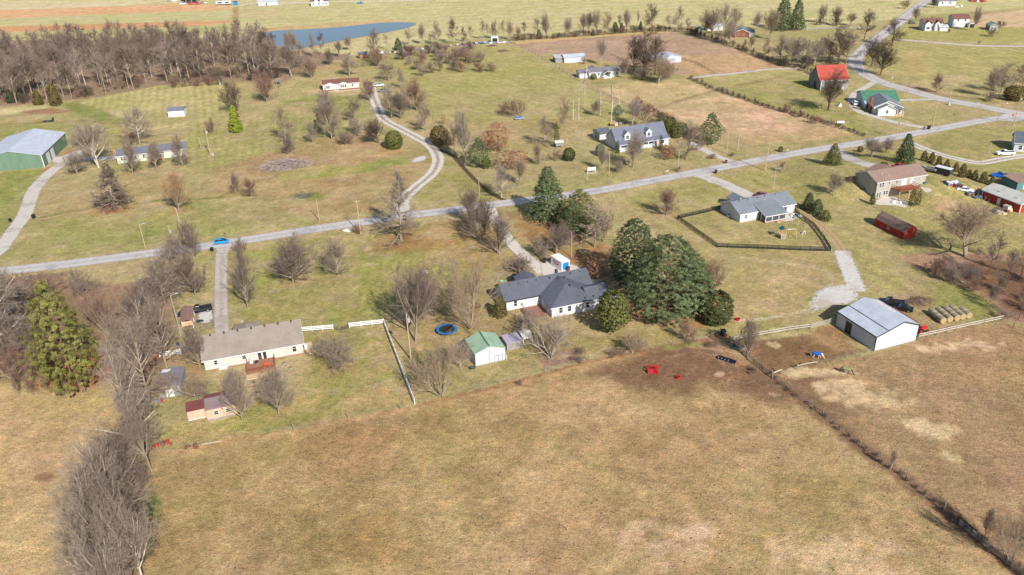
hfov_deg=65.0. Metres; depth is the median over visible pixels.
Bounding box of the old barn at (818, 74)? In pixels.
[808,64,849,89]
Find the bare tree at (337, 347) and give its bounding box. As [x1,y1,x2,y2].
[305,325,359,373]
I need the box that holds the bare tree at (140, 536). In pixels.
[90,486,168,574]
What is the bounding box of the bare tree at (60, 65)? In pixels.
[55,59,69,87]
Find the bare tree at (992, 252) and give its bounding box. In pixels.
[982,239,1002,274]
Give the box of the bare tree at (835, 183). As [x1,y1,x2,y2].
[826,169,847,195]
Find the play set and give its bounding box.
[779,226,795,238]
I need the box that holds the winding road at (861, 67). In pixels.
[848,0,1023,113]
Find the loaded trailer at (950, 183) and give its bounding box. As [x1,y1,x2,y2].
[941,180,960,185]
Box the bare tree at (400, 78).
[393,69,406,87]
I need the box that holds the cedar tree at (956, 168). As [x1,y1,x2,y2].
[952,162,959,171]
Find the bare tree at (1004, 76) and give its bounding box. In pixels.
[998,62,1022,92]
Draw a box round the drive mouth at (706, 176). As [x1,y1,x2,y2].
[694,172,717,182]
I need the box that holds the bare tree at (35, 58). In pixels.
[25,51,44,88]
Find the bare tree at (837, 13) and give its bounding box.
[829,6,843,24]
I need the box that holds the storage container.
[550,253,569,270]
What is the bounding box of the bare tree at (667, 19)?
[663,14,673,26]
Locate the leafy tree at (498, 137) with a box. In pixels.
[484,122,509,149]
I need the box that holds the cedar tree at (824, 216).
[818,210,830,220]
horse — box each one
[811,351,824,358]
[840,366,853,374]
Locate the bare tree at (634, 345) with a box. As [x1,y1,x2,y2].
[621,328,652,353]
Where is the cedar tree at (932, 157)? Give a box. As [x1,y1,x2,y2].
[927,152,935,162]
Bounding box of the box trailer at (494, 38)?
[491,36,497,43]
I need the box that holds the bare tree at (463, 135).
[450,102,484,161]
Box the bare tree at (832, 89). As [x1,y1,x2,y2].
[815,67,852,109]
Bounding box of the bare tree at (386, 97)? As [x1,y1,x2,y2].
[377,83,398,117]
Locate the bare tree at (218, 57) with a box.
[211,50,222,70]
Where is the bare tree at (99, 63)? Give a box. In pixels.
[85,47,109,91]
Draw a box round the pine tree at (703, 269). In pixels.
[668,251,714,307]
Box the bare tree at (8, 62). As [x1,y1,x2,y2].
[0,54,29,99]
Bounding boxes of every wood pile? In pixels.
[184,442,198,449]
[990,207,1012,214]
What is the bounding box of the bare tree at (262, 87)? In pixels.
[251,69,280,102]
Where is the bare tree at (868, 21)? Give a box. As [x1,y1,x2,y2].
[856,9,880,38]
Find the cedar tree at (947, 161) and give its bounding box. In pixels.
[943,159,950,166]
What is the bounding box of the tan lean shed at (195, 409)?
[185,398,206,420]
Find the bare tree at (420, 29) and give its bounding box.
[418,23,425,43]
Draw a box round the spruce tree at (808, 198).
[798,192,816,210]
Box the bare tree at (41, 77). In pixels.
[35,70,50,98]
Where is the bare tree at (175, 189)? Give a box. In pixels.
[159,168,192,209]
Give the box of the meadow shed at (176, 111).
[166,106,186,116]
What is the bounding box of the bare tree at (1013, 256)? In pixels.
[1003,247,1021,286]
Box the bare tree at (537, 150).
[530,141,548,162]
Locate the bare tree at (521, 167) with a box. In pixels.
[511,156,527,184]
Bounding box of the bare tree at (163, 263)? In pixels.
[143,245,197,294]
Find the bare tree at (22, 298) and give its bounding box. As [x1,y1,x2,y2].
[0,266,31,316]
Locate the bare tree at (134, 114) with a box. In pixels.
[115,105,154,143]
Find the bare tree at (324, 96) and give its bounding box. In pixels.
[315,90,337,115]
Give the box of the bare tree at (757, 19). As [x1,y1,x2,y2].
[753,12,762,28]
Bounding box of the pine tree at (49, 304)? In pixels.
[17,280,106,395]
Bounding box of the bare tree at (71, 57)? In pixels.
[65,53,87,86]
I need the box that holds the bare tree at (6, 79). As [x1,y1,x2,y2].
[1,69,11,93]
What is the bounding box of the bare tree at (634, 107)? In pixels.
[626,98,643,124]
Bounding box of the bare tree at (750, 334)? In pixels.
[733,315,761,355]
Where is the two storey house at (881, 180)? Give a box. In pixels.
[855,163,927,199]
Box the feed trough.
[717,355,735,363]
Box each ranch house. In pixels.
[199,319,313,379]
[494,268,616,317]
[719,191,796,223]
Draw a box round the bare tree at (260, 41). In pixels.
[256,27,270,63]
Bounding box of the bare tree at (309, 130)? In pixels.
[301,121,316,140]
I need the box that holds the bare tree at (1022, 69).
[1013,65,1023,85]
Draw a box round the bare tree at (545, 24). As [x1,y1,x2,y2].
[541,11,554,36]
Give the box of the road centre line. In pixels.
[855,0,1020,113]
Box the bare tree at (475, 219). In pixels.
[458,203,492,240]
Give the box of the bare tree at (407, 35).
[403,28,412,44]
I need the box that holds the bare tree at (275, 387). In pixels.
[253,361,300,413]
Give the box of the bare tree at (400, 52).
[393,46,407,58]
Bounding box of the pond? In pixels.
[264,22,415,48]
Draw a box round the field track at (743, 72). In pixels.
[690,68,798,78]
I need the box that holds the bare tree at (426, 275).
[402,258,443,319]
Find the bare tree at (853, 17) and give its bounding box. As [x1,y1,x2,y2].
[847,11,856,24]
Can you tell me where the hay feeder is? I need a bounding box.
[648,365,658,373]
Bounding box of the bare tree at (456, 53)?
[451,47,460,61]
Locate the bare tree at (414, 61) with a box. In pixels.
[406,57,423,69]
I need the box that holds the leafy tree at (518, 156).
[505,148,528,166]
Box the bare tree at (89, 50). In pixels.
[83,44,99,83]
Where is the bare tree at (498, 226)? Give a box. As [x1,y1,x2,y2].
[475,206,517,254]
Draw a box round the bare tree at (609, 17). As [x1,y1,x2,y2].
[600,11,613,28]
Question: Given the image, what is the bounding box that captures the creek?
[431,141,506,199]
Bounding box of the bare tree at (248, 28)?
[243,26,260,64]
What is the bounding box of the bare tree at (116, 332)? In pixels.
[87,309,149,389]
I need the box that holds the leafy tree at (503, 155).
[492,149,515,167]
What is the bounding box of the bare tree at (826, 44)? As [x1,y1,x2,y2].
[818,35,837,63]
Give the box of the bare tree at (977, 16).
[972,7,983,29]
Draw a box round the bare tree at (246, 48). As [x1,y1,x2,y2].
[236,36,257,70]
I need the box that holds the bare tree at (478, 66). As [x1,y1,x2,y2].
[472,62,484,70]
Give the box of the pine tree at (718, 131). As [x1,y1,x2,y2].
[698,112,726,142]
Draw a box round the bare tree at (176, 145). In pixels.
[166,129,189,166]
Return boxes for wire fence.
[156,333,711,451]
[772,372,946,510]
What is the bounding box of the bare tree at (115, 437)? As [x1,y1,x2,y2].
[77,424,157,500]
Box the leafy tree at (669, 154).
[660,143,675,157]
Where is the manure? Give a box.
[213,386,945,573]
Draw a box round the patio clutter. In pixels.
[790,212,799,218]
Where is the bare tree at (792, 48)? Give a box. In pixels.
[781,33,807,63]
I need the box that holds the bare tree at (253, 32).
[243,27,259,67]
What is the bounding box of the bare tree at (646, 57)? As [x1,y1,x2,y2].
[625,30,675,77]
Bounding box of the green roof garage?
[856,90,899,108]
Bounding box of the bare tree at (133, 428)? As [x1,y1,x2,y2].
[111,393,156,471]
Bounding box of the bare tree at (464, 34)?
[460,26,466,38]
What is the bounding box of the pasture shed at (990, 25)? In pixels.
[985,21,999,29]
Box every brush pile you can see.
[258,154,315,170]
[699,339,718,347]
[901,293,935,306]
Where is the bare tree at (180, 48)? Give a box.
[170,41,194,80]
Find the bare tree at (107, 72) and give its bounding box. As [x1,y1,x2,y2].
[101,63,112,88]
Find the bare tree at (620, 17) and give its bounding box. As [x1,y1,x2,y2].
[616,14,623,23]
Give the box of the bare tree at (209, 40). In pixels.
[201,26,216,67]
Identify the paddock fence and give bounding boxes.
[711,328,729,338]
[729,337,771,375]
[731,324,810,339]
[796,359,817,369]
[811,317,834,327]
[918,315,1003,338]
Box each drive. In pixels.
[699,175,754,197]
[795,27,870,29]
[833,250,866,291]
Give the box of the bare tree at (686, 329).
[677,318,698,346]
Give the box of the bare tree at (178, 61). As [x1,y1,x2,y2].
[170,50,182,75]
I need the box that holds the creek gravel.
[412,155,426,161]
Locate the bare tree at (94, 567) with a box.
[49,515,140,574]
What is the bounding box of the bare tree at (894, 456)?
[889,450,897,469]
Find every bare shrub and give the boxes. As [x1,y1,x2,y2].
[0,300,14,323]
[0,313,51,359]
[0,339,35,383]
[13,341,57,374]
[14,93,30,100]
[14,271,38,294]
[17,373,33,394]
[23,270,63,300]
[60,520,127,556]
[64,266,97,296]
[69,285,119,334]
[72,90,85,97]
[78,84,90,94]
[80,86,93,95]
[87,454,146,503]
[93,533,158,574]
[97,331,114,360]
[105,282,137,321]
[109,78,124,89]
[109,417,133,453]
[109,500,151,541]
[116,130,139,143]
[129,390,148,417]
[132,77,141,87]
[133,76,143,83]
[145,368,178,399]
[165,73,182,80]
[166,79,179,86]
[177,75,192,80]
[178,78,191,86]
[187,76,203,85]
[190,67,204,77]
[200,76,214,85]
[202,117,214,132]
[207,66,217,76]
[210,72,222,79]
[210,75,222,83]
[216,66,224,73]
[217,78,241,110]
[226,66,239,75]
[231,237,246,251]
[239,72,253,79]
[252,69,265,77]
[265,69,275,77]
[272,68,283,77]
[351,223,360,234]
[405,55,414,64]
[406,333,467,396]
[414,63,427,74]
[417,47,426,55]
[432,248,512,332]
[434,59,443,70]
[456,60,469,71]
[498,101,511,114]
[506,98,526,115]
[519,311,576,357]
[548,147,562,160]
[572,355,585,362]
[575,346,586,353]
[589,208,614,241]
[607,346,622,358]
[628,67,651,79]
[701,258,729,287]
[748,364,758,373]
[769,55,795,66]
[777,160,786,171]
[781,102,791,112]
[794,55,816,66]
[795,108,804,116]
[810,113,821,123]
[811,16,826,24]
[824,55,847,64]
[829,17,844,25]
[847,175,855,181]
[900,0,910,8]
[920,258,947,275]
[934,256,951,274]
[939,270,954,280]
[941,260,957,280]
[946,269,969,282]
[951,515,966,524]
[953,259,970,272]
[959,521,973,532]
[961,276,989,291]
[964,264,983,284]
[969,265,982,273]
[975,532,985,540]
[978,536,987,544]
[982,90,1000,100]
[984,505,1023,558]
[987,28,999,36]
[989,284,1001,303]
[994,307,1017,319]
[994,546,1002,555]
[996,271,1009,288]
[1011,561,1022,571]
[1016,562,1023,574]
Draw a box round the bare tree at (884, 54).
[859,40,899,74]
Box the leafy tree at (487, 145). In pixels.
[480,130,492,148]
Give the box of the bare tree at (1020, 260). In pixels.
[1015,240,1023,279]
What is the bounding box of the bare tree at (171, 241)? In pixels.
[153,232,185,262]
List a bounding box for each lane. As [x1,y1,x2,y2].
[239,0,418,5]
[367,83,444,207]
[560,67,768,155]
[901,142,1023,164]
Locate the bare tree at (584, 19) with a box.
[576,10,587,33]
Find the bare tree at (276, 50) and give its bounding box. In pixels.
[269,41,279,65]
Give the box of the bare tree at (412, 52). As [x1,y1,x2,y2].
[404,45,417,54]
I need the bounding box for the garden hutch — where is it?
[554,140,563,147]
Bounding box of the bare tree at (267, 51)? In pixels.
[252,35,287,70]
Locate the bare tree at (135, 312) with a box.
[103,277,183,355]
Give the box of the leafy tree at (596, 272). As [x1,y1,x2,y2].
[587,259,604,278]
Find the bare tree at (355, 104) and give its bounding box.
[345,96,359,119]
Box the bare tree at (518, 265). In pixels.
[502,250,536,278]
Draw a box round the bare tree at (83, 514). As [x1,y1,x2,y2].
[50,480,136,565]
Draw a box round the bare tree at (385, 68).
[374,61,396,80]
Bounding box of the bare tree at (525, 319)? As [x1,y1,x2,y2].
[511,302,541,334]
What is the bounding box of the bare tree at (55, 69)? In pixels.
[45,61,64,97]
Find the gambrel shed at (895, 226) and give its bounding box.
[874,211,917,239]
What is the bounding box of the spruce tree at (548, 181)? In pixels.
[523,166,572,224]
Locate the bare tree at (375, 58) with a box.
[369,48,387,64]
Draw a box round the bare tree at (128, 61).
[111,49,139,88]
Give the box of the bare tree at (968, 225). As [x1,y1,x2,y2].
[928,195,1010,256]
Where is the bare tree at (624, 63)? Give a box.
[619,55,630,78]
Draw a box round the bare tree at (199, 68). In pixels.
[193,56,204,78]
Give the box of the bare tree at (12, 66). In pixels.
[0,60,26,102]
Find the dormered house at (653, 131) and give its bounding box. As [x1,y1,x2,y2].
[605,121,669,151]
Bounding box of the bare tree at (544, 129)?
[530,114,556,145]
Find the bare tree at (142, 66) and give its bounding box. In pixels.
[137,58,146,80]
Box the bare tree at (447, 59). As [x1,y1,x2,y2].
[443,51,453,63]
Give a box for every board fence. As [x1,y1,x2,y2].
[677,205,830,251]
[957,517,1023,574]
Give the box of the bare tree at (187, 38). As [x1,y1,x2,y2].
[182,35,200,70]
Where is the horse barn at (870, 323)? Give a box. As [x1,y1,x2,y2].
[836,297,919,350]
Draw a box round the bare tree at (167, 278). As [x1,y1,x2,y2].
[134,254,185,309]
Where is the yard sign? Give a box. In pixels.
[585,166,596,173]
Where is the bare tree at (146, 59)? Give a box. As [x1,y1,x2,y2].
[142,50,153,76]
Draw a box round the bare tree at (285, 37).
[279,28,289,46]
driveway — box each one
[0,155,114,254]
[214,251,229,332]
[485,208,541,273]
[688,142,733,161]
[833,149,891,167]
[848,81,924,128]
[898,39,1023,46]
[900,98,933,100]
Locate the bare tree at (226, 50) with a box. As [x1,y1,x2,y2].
[217,41,236,77]
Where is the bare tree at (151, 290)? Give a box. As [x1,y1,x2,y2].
[125,276,168,307]
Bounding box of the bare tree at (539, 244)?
[530,236,550,260]
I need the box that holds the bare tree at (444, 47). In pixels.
[440,44,451,52]
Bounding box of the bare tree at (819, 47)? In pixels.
[807,35,830,64]
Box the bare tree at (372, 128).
[358,117,385,142]
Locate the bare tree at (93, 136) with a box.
[60,117,113,167]
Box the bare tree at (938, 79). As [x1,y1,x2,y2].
[931,73,946,91]
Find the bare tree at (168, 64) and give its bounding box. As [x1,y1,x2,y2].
[165,56,176,74]
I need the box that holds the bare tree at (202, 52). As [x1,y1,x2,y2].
[198,39,205,69]
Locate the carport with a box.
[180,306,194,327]
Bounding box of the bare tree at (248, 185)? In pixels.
[240,176,257,196]
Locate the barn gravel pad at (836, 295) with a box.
[808,282,859,312]
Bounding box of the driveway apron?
[216,246,231,253]
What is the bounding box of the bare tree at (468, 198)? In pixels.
[458,184,481,219]
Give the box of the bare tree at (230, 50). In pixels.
[223,40,237,65]
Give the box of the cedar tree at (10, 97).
[5,90,15,102]
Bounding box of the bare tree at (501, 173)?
[486,161,516,197]
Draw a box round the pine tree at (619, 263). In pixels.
[605,218,665,289]
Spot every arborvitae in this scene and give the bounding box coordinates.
[615,141,619,152]
[658,135,662,148]
[908,189,916,206]
[915,189,921,204]
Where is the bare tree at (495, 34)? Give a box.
[493,20,498,35]
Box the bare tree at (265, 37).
[256,27,276,68]
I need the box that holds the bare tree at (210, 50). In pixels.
[204,43,219,75]
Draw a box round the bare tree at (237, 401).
[215,362,255,420]
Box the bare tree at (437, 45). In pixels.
[429,40,442,50]
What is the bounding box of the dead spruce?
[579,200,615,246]
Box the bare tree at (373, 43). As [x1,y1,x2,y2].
[364,27,388,62]
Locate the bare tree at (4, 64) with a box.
[0,50,18,92]
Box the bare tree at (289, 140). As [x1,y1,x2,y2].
[273,135,296,153]
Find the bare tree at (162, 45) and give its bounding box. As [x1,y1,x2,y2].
[154,37,173,73]
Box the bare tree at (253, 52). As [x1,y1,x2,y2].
[246,42,261,76]
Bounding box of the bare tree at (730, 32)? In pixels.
[721,23,736,44]
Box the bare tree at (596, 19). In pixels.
[591,9,602,29]
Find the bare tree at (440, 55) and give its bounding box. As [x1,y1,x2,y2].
[432,49,446,59]
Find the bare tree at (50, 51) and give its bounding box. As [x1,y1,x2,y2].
[39,44,68,85]
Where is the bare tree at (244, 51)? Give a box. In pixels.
[232,37,251,72]
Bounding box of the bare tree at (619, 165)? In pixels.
[613,157,624,172]
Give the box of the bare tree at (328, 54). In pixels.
[322,48,334,62]
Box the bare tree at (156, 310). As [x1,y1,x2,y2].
[132,292,182,367]
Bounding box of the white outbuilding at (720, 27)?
[705,23,722,30]
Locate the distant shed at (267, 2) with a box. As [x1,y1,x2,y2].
[257,0,278,5]
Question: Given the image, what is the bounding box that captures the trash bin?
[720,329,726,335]
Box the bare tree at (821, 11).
[814,2,826,20]
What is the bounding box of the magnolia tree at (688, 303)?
[613,232,721,325]
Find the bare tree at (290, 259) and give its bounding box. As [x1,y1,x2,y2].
[252,229,323,282]
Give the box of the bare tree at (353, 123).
[347,115,366,135]
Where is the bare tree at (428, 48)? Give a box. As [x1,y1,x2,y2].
[423,43,433,52]
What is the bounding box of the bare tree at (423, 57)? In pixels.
[417,51,426,63]
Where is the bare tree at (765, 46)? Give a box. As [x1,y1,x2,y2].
[763,37,770,57]
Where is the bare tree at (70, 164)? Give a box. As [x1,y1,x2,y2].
[59,148,89,174]
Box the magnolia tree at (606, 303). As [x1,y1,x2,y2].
[594,289,631,331]
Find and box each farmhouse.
[310,0,328,5]
[919,16,948,30]
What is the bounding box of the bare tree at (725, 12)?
[715,2,739,39]
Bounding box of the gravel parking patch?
[198,310,212,322]
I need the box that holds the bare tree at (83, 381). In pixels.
[73,365,87,392]
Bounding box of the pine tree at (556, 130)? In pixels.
[553,123,560,139]
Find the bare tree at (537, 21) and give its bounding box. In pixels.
[532,17,539,30]
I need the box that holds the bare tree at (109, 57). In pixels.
[102,50,122,88]
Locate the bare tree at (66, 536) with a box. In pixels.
[47,509,122,574]
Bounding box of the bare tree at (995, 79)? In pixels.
[980,63,1004,96]
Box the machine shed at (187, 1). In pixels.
[180,0,199,2]
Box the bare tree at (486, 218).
[466,195,495,233]
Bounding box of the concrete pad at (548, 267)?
[540,261,579,274]
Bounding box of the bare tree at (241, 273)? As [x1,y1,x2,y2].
[222,245,258,307]
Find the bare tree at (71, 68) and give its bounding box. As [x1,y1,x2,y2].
[67,60,81,84]
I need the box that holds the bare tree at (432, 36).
[430,20,443,40]
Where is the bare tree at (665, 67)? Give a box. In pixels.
[644,56,681,83]
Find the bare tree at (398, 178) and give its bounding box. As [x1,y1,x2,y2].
[372,169,423,249]
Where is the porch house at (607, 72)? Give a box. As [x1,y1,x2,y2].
[575,65,620,77]
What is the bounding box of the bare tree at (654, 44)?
[639,34,669,74]
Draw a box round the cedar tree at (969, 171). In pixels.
[966,169,972,177]
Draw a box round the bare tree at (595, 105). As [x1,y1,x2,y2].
[590,97,601,113]
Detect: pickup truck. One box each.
[193,303,211,313]
[878,296,904,304]
[991,171,1009,177]
[995,149,1015,155]
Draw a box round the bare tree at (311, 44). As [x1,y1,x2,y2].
[306,31,319,56]
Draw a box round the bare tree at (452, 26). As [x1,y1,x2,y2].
[445,18,460,39]
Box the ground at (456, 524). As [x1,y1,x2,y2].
[0,0,1023,574]
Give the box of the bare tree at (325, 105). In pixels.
[311,85,345,138]
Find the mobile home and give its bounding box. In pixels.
[321,77,359,91]
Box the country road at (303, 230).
[0,116,1000,273]
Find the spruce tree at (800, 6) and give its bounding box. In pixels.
[788,0,806,30]
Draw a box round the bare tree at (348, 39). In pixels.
[343,33,351,49]
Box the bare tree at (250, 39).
[239,33,259,72]
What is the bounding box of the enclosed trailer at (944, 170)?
[934,165,953,175]
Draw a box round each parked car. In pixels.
[214,238,229,244]
[374,82,383,86]
[753,191,767,195]
[851,100,858,104]
[890,303,913,312]
[954,183,964,187]
[957,186,973,191]
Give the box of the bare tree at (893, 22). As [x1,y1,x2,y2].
[878,18,908,43]
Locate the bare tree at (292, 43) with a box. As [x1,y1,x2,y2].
[282,28,298,51]
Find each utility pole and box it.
[170,293,180,335]
[353,199,360,233]
[406,314,410,359]
[1013,95,1022,125]
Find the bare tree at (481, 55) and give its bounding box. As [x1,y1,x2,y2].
[474,50,485,60]
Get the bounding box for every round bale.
[928,308,937,315]
[932,312,941,319]
[937,315,946,323]
[940,310,948,315]
[942,305,950,310]
[944,314,953,321]
[946,309,954,314]
[951,312,960,320]
[957,311,966,319]
[964,310,972,318]
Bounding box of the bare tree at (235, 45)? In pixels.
[228,37,240,62]
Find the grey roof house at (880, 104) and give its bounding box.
[867,93,905,115]
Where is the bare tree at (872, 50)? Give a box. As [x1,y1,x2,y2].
[859,35,885,65]
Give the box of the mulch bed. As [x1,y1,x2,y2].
[523,305,548,317]
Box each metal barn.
[0,128,67,170]
[981,183,1023,212]
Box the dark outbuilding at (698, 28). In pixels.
[695,25,702,31]
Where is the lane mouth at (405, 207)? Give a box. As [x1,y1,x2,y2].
[395,202,412,213]
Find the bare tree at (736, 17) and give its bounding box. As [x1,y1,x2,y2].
[728,4,744,37]
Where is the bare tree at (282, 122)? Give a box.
[273,106,296,139]
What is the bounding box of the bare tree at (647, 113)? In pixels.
[636,106,654,122]
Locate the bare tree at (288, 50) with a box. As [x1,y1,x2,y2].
[267,43,306,75]
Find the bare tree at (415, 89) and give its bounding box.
[399,76,427,110]
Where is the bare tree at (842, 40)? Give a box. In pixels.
[824,25,855,62]
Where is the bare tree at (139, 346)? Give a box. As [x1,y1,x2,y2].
[106,315,167,410]
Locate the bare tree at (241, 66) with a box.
[235,56,242,73]
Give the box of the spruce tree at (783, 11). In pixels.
[775,0,794,31]
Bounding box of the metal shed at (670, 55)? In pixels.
[649,51,680,63]
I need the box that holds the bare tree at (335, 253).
[313,235,356,275]
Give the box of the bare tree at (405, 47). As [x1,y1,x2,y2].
[401,43,410,53]
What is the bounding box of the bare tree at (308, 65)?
[300,57,316,77]
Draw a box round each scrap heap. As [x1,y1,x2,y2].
[153,439,172,447]
[611,120,626,125]
[964,190,980,195]
[968,0,985,1]
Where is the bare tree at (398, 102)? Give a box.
[384,88,412,117]
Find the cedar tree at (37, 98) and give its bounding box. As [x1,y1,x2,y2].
[31,90,44,104]
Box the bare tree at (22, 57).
[13,51,41,92]
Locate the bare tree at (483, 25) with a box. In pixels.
[478,19,486,30]
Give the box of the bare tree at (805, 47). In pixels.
[791,37,815,65]
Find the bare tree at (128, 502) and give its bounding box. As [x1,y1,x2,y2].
[84,470,137,548]
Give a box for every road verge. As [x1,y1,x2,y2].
[847,5,1005,111]
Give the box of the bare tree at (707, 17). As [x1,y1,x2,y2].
[696,6,726,35]
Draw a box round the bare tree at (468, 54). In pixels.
[464,50,477,62]
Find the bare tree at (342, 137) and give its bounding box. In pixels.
[336,130,355,144]
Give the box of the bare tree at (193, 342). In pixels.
[177,320,204,367]
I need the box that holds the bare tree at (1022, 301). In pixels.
[1018,281,1023,319]
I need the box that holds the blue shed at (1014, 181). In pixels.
[1002,172,1023,189]
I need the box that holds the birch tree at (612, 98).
[610,82,615,121]
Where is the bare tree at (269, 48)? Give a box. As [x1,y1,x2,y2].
[260,36,279,67]
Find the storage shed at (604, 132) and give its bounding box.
[593,127,609,140]
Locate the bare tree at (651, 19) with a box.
[643,3,659,29]
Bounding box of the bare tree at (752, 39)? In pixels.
[746,34,756,47]
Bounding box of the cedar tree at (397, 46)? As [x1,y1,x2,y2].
[394,38,403,49]
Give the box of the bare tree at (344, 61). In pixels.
[339,52,363,75]
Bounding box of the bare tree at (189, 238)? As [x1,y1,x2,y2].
[174,216,201,259]
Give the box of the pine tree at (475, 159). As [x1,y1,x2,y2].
[463,137,491,165]
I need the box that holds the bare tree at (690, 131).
[669,121,707,159]
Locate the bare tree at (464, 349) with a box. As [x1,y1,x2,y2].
[442,336,476,368]
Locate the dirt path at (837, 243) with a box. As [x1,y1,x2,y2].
[795,206,846,250]
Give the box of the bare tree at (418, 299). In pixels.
[382,254,443,341]
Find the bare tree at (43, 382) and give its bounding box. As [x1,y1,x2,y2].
[37,375,47,386]
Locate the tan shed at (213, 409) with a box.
[204,391,237,420]
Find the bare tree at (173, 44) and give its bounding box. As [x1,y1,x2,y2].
[167,32,180,70]
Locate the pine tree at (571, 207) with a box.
[554,200,588,234]
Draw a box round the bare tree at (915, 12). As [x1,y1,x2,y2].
[912,5,923,20]
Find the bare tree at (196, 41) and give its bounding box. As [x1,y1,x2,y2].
[184,32,207,64]
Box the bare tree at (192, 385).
[171,369,211,407]
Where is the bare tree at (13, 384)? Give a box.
[9,373,18,395]
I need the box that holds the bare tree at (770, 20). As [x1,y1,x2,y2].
[761,6,782,39]
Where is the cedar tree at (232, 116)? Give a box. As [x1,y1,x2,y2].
[228,104,243,132]
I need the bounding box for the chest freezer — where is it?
[1003,204,1011,208]
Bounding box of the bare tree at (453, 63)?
[446,59,458,70]
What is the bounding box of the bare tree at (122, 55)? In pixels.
[114,43,132,87]
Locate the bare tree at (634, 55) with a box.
[616,34,647,73]
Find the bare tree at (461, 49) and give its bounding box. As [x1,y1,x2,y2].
[453,44,471,53]
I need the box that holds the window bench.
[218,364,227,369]
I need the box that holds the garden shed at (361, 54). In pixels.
[357,51,366,58]
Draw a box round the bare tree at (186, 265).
[165,246,210,295]
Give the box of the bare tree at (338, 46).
[331,38,343,54]
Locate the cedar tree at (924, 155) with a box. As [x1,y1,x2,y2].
[920,150,927,160]
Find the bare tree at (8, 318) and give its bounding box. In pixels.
[0,266,42,344]
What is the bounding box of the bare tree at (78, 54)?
[66,46,89,84]
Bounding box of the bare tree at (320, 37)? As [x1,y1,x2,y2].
[317,33,324,55]
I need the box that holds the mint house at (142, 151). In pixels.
[115,141,187,163]
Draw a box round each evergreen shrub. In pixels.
[384,130,402,149]
[429,125,448,145]
[481,156,490,168]
[562,147,575,160]
[595,144,604,155]
[664,116,675,131]
[669,122,683,137]
[677,122,687,134]
[697,289,734,326]
[857,146,863,151]
[1002,85,1023,101]
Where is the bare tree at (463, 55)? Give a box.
[459,48,471,60]
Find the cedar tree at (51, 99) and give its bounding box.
[47,82,61,105]
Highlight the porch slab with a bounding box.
[782,214,794,220]
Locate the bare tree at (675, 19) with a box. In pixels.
[672,5,684,27]
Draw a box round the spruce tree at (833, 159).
[822,143,842,165]
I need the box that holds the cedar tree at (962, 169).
[957,163,967,177]
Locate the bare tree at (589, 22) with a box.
[586,10,593,28]
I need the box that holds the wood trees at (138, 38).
[0,18,276,86]
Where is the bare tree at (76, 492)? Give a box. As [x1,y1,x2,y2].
[43,452,129,535]
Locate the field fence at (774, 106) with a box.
[691,78,864,134]
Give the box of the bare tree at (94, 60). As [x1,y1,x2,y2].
[89,53,103,84]
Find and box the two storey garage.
[947,14,970,26]
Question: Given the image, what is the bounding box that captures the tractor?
[918,325,928,332]
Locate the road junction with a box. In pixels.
[996,113,1023,121]
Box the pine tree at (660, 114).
[656,112,666,121]
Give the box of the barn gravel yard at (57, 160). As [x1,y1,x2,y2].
[53,150,82,163]
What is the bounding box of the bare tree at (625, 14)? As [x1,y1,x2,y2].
[623,9,631,32]
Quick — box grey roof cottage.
[934,0,956,5]
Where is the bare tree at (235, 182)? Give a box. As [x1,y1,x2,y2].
[228,171,241,192]
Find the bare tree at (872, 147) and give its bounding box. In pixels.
[861,136,887,156]
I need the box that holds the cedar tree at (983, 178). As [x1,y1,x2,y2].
[978,171,987,183]
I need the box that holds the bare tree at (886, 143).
[878,136,896,151]
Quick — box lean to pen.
[501,329,532,350]
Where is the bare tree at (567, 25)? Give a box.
[562,18,572,31]
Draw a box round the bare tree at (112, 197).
[88,161,136,213]
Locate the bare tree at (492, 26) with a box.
[489,22,495,35]
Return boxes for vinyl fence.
[158,349,180,356]
[302,324,333,330]
[348,319,414,403]
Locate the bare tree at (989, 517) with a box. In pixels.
[981,505,996,538]
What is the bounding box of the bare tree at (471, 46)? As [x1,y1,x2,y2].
[461,40,475,51]
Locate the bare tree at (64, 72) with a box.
[58,65,74,97]
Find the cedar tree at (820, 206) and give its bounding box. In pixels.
[810,199,823,214]
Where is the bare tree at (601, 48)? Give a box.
[595,37,607,64]
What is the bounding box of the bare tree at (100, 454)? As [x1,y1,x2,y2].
[47,419,157,525]
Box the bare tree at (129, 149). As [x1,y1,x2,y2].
[113,131,140,173]
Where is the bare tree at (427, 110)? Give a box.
[413,101,430,130]
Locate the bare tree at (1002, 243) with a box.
[993,231,1010,259]
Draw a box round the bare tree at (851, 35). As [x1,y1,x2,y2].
[837,29,862,62]
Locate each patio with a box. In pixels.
[875,196,907,207]
[921,186,931,192]
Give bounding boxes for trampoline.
[436,324,456,335]
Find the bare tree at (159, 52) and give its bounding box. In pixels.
[147,42,167,83]
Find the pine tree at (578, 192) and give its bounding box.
[556,189,602,228]
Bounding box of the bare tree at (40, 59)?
[37,53,51,82]
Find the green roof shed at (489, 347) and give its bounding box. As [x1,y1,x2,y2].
[465,331,506,365]
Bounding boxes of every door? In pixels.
[46,151,51,162]
[50,147,55,158]
[165,389,174,396]
[193,411,199,418]
[257,352,262,359]
[262,352,267,358]
[563,262,568,269]
[906,231,913,238]
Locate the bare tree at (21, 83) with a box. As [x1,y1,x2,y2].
[12,72,26,90]
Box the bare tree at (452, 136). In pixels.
[442,121,459,150]
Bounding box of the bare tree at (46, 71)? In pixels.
[31,58,50,84]
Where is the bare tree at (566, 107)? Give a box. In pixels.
[557,96,572,130]
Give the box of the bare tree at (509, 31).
[505,20,513,37]
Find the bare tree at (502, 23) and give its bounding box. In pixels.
[498,18,507,39]

